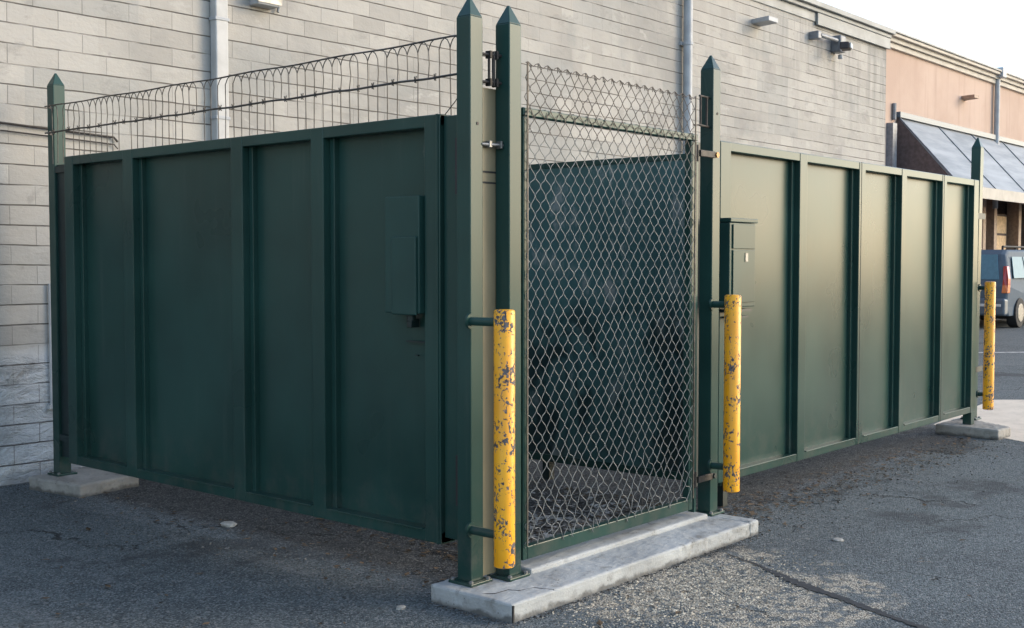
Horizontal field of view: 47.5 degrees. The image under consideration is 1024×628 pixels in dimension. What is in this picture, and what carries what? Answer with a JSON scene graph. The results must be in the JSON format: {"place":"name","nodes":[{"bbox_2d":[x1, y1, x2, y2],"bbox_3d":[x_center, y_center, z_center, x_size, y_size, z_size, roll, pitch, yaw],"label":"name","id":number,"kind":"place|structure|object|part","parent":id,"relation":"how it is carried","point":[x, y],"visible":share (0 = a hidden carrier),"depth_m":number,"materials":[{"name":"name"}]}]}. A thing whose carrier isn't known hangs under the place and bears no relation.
{"place":"outdoors","nodes":[
{"label":"outdoors","id":0,"kind":"place"},
{"bbox_2d":[0,434,1022,627],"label":"scattered gravel","id":1,"kind":"structure","parent":0,"point":[186,547],"depth_m":6.74,"materials":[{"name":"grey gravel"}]},
{"bbox_2d":[0,319,1023,627],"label":"ground","id":2,"kind":"structure","parent":0,"point":[880,551],"depth_m":5.95,"materials":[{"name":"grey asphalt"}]},
{"bbox_2d":[29,467,138,497],"bbox_3d":[-2.841,1.137,7.738,0.537,0.144,0.478,2,3,32],"label":"concrete footing","id":3,"kind":"object","parent":2,"relation":"on","point":[86,481],"visible":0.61,"depth_m":7.60,"materials":[{"name":"grey concrete"}]},
{"bbox_2d":[47,73,77,476],"bbox_3d":[-2.996,-0.256,7.705,0.140,2.650,0.140,2,3,40],"label":"fence post","id":4,"kind":"object","parent":3,"relation":"on","point":[56,95],"visible":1,"depth_m":7.66,"materials":[{"name":"green metal"}]},
{"bbox_2d":[55,114,457,544],"bbox_3d":[-1.614,0.023,6.441,3.785,1.949,0.138,2,3,40],"label":"steel fence","id":5,"kind":"object","parent":4,"relation":"attached to","point":[230,327],"visible":0.97,"depth_m":6.17,"materials":[{"name":"green metal"}]},
{"bbox_2d":[44,35,456,163],"bbox_3d":[-1.596,-1.109,6.364,3.755,0.384,0.064,2,3,40],"label":"wire topping","id":6,"kind":"object","parent":5,"relation":"attached to","point":[358,89],"visible":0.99,"depth_m":6.12,"materials":[{"name":"grey metal"}]},
{"bbox_2d":[385,195,424,355],"bbox_3d":[-0.484,-0.173,5.397,0.227,0.740,0.098,2,3,40],"label":"utility box","id":7,"kind":"object","parent":5,"relation":"attached to","point":[404,255],"visible":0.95,"depth_m":5.34,"materials":[{"name":"green paint"}]},
{"bbox_2d":[220,521,236,526],"bbox_3d":[-1.614,1.193,6.627,0.104,0.022,0.085,2,3,40],"label":"stone","id":8,"kind":"object","parent":2,"relation":"on","point":[229,524],"visible":1,"depth_m":6.60,"materials":[{"name":"grey stone"}]},
{"bbox_2d":[396,605,405,609],"bbox_3d":[-0.482,1.268,5.039,0.042,0.014,0.042,2,3,40],"label":"stone","id":9,"kind":"object","parent":2,"relation":"on","point":[400,607],"visible":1,"depth_m":5.03,"materials":[{"name":"grey stone"}]},
{"bbox_2d":[0,0,895,486],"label":"masonry building","id":10,"kind":"structure","parent":2,"relation":"on","point":[788,84],"depth_m":9.98,"materials":[{"name":"grey brick"}]},
{"bbox_2d":[809,31,852,58],"bbox_3d":[4.618,-3.866,16.631,0.399,0.330,0.880,2,3,40],"label":"floodlight","id":11,"kind":"object","parent":10,"relation":"attached to","point":[840,44],"visible":1,"depth_m":16.67,"materials":[{"name":"grey metal"}]},
{"bbox_2d":[431,511,757,622],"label":"concrete kerb","id":12,"kind":"structure","parent":2,"relation":"on","point":[561,577],"depth_m":5.48,"materials":[{"name":"grey concrete"}]},
{"bbox_2d":[448,0,503,587],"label":"fence post","id":13,"kind":"object","parent":12,"relation":"on","point":[478,145],"visible":0.97,"depth_m":5.11,"materials":[{"name":"green metal"}]},
{"bbox_2d":[464,309,514,568],"bbox_3d":[-0.090,0.528,5.003,0.244,1.099,0.091,2,3,40],"label":"bollard","id":14,"kind":"object","parent":13,"relation":"attached to","point":[502,323],"visible":1,"depth_m":4.92,"materials":[{"name":"yellow metal"}]},
{"bbox_2d":[487,6,529,581],"bbox_3d":[-0.016,-0.089,5.205,0.140,2.550,0.140,2,3,40],"label":"fence post","id":15,"kind":"object","parent":12,"relation":"on","point":[508,172],"visible":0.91,"depth_m":5.16,"materials":[{"name":"green metal"}]},
{"bbox_2d":[696,55,723,516],"bbox_3d":[1.105,-0.156,6.532,0.140,2.565,0.140,2,3,40],"label":"fence post","id":16,"kind":"object","parent":12,"relation":"on","point":[708,291],"visible":0.88,"depth_m":6.50,"materials":[{"name":"green metal"}]},
{"bbox_2d":[521,61,719,559],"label":"gate","id":17,"kind":"structure","parent":16,"relation":"attached to","point":[693,153],"depth_m":5.76,"materials":[{"name":"green metal"}]},
{"bbox_2d":[707,295,740,492],"bbox_3d":[1.179,0.436,6.446,0.180,1.086,0.091,2,3,40],"label":"bollard","id":18,"kind":"object","parent":16,"relation":"attached to","point":[729,466],"visible":1,"depth_m":6.38,"materials":[{"name":"yellow metal"}]},
{"bbox_2d":[528,482,697,542],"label":"dry grass litter","id":19,"kind":"object","parent":2,"relation":"on","point":[547,535],"visible":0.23,"depth_m":6.89,"materials":[{"name":"brown plant"}]},
{"bbox_2d":[528,154,727,506],"bbox_3d":[-0.118,0.043,8.305,3.740,2.168,0.065,2,3,40],"label":"partition","id":20,"kind":"object","parent":2,"relation":"on","point":[573,302],"visible":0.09,"depth_m":7.63,"materials":[{"name":"green paint"}]},
{"bbox_2d":[727,553,927,627],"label":"tar seam","id":21,"kind":"object","parent":2,"relation":"on","point":[809,586],"visible":1,"depth_m":5.24,"materials":[{"name":"black asphalt"}]},
{"bbox_2d":[832,538,843,541],"bbox_3d":[1.754,1.214,6.269,0.062,0.012,0.061,-1,3,-16],"label":"stone","id":22,"kind":"object","parent":2,"relation":"on","point":[838,539],"visible":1,"depth_m":6.25,"materials":[{"name":"grey stone"}]},
{"bbox_2d":[885,30,1023,249],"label":"stucco building","id":23,"kind":"structure","parent":2,"relation":"on","point":[925,79],"depth_m":30.82,"materials":[{"name":"beige paint"}]},
{"bbox_2d":[896,111,1023,202],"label":"shop awning","id":24,"kind":"object","parent":23,"relation":"attached to","point":[923,144],"visible":0.7,"depth_m":29.02,"materials":[{"name":"grey paint"}]},
{"bbox_2d":[997,214,1006,249],"bbox_3d":[14.458,-2.079,34.550,0.083,1.750,1.120,2,3,40],"label":"window","id":25,"kind":"structure","parent":23,"relation":"in","point":[1001,219],"depth_m":34.55,"materials":[{"name":"beige glass"}]},
{"bbox_2d":[997,201,1023,249],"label":"shop window","id":26,"kind":"structure","parent":23,"relation":"in","point":[1002,206],"depth_m":36.17,"materials":[{"name":"black glass"}]},
{"bbox_2d":[935,418,1010,439],"bbox_3d":[4.093,1.025,10.210,0.570,0.143,0.636,2,3,40],"label":"concrete footing","id":27,"kind":"object","parent":2,"relation":"on","point":[976,429],"visible":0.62,"depth_m":10.00,"materials":[{"name":"grey concrete"}]},
{"bbox_2d":[960,137,983,419],"bbox_3d":[4.147,-0.317,10.448,0.140,2.525,0.140,2,2,40],"label":"fence post","id":28,"kind":"object","parent":27,"relation":"on","point":[977,159],"visible":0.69,"depth_m":10.40,"materials":[{"name":"green metal"}]},
{"bbox_2d":[696,141,985,485],"bbox_3d":[2.612,-0.026,8.510,0.093,2.118,4.880,2,3,40],"label":"steel fence","id":29,"kind":"object","parent":28,"relation":"attached to","point":[858,325],"visible":0.92,"depth_m":8.22,"materials":[{"name":"green metal"}]},
{"bbox_2d":[719,218,757,317],"bbox_3d":[1.299,-0.269,6.861,0.163,0.582,0.319,2,3,40],"label":"utility box","id":30,"kind":"object","parent":29,"relation":"attached to","point":[736,256],"visible":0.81,"depth_m":6.75,"materials":[{"name":"green paint"}]},
{"bbox_2d":[732,224,754,248],"bbox_3d":[1.355,-0.451,6.804,0.008,0.140,0.255,2,3,40],"label":"upper door","id":31,"kind":"structure","parent":30,"relation":"in","point":[743,235],"depth_m":6.80,"materials":[{"name":"green paint"}]},
{"bbox_2d":[732,250,754,301],"bbox_3d":[1.357,-0.221,6.813,0.011,0.305,0.255,2,3,40],"label":"lower door","id":32,"kind":"structure","parent":30,"relation":"in","point":[743,261],"depth_m":6.81,"materials":[{"name":"green paint"}]},
{"bbox_2d":[976,282,995,409],"bbox_3d":[4.172,0.277,10.251,0.142,1.125,0.091,2,3,40],"label":"bollard","id":33,"kind":"object","parent":28,"relation":"attached to","point":[987,393],"visible":1,"depth_m":10.20,"materials":[{"name":"yellow metal"}]},
{"bbox_2d":[934,400,1023,441],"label":"concrete apron","id":34,"kind":"object","parent":2,"relation":"on","point":[1009,413],"visible":0.4,"depth_m":11.26,"materials":[{"name":"grey concrete"}]},
{"bbox_2d":[979,352,1023,352],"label":"painted line","id":35,"kind":"object","parent":2,"relation":"on","point":[1006,352],"visible":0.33,"depth_m":19.20,"materials":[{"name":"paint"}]},
{"bbox_2d":[980,245,1023,327],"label":"parked suv","id":36,"kind":"object","parent":2,"relation":"on","point":[1002,268],"visible":0.42,"depth_m":26.16,"materials":[{"name":"blue metal"}]},
{"bbox_3d":[10.364,-1.069,26.456,1.417,0.560,0.187,2,3,40],"label":"rear window","id":37,"kind":"part","parent":36,"relation":"part of","materials":[{"name":"blue glass"}]},
{"bbox_3d":[11.486,-1.059,26.452,0.106,0.480,0.830,2,3,40],"label":"rear side window","id":38,"kind":"part","parent":36,"relation":"part of","materials":[{"name":"white glass"}]},
{"bbox_2d":[512,535,880,627],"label":"loose gravel","id":39,"kind":"structure","parent":0,"point":[671,590],"depth_m":5.24,"materials":[{"name":"grey gravel"}]},
{"bbox_2d":[818,0,1023,77],"label":"sky","id":40,"kind":"structure","parent":0,"point":[989,32],"materials":[{"name":"white"}]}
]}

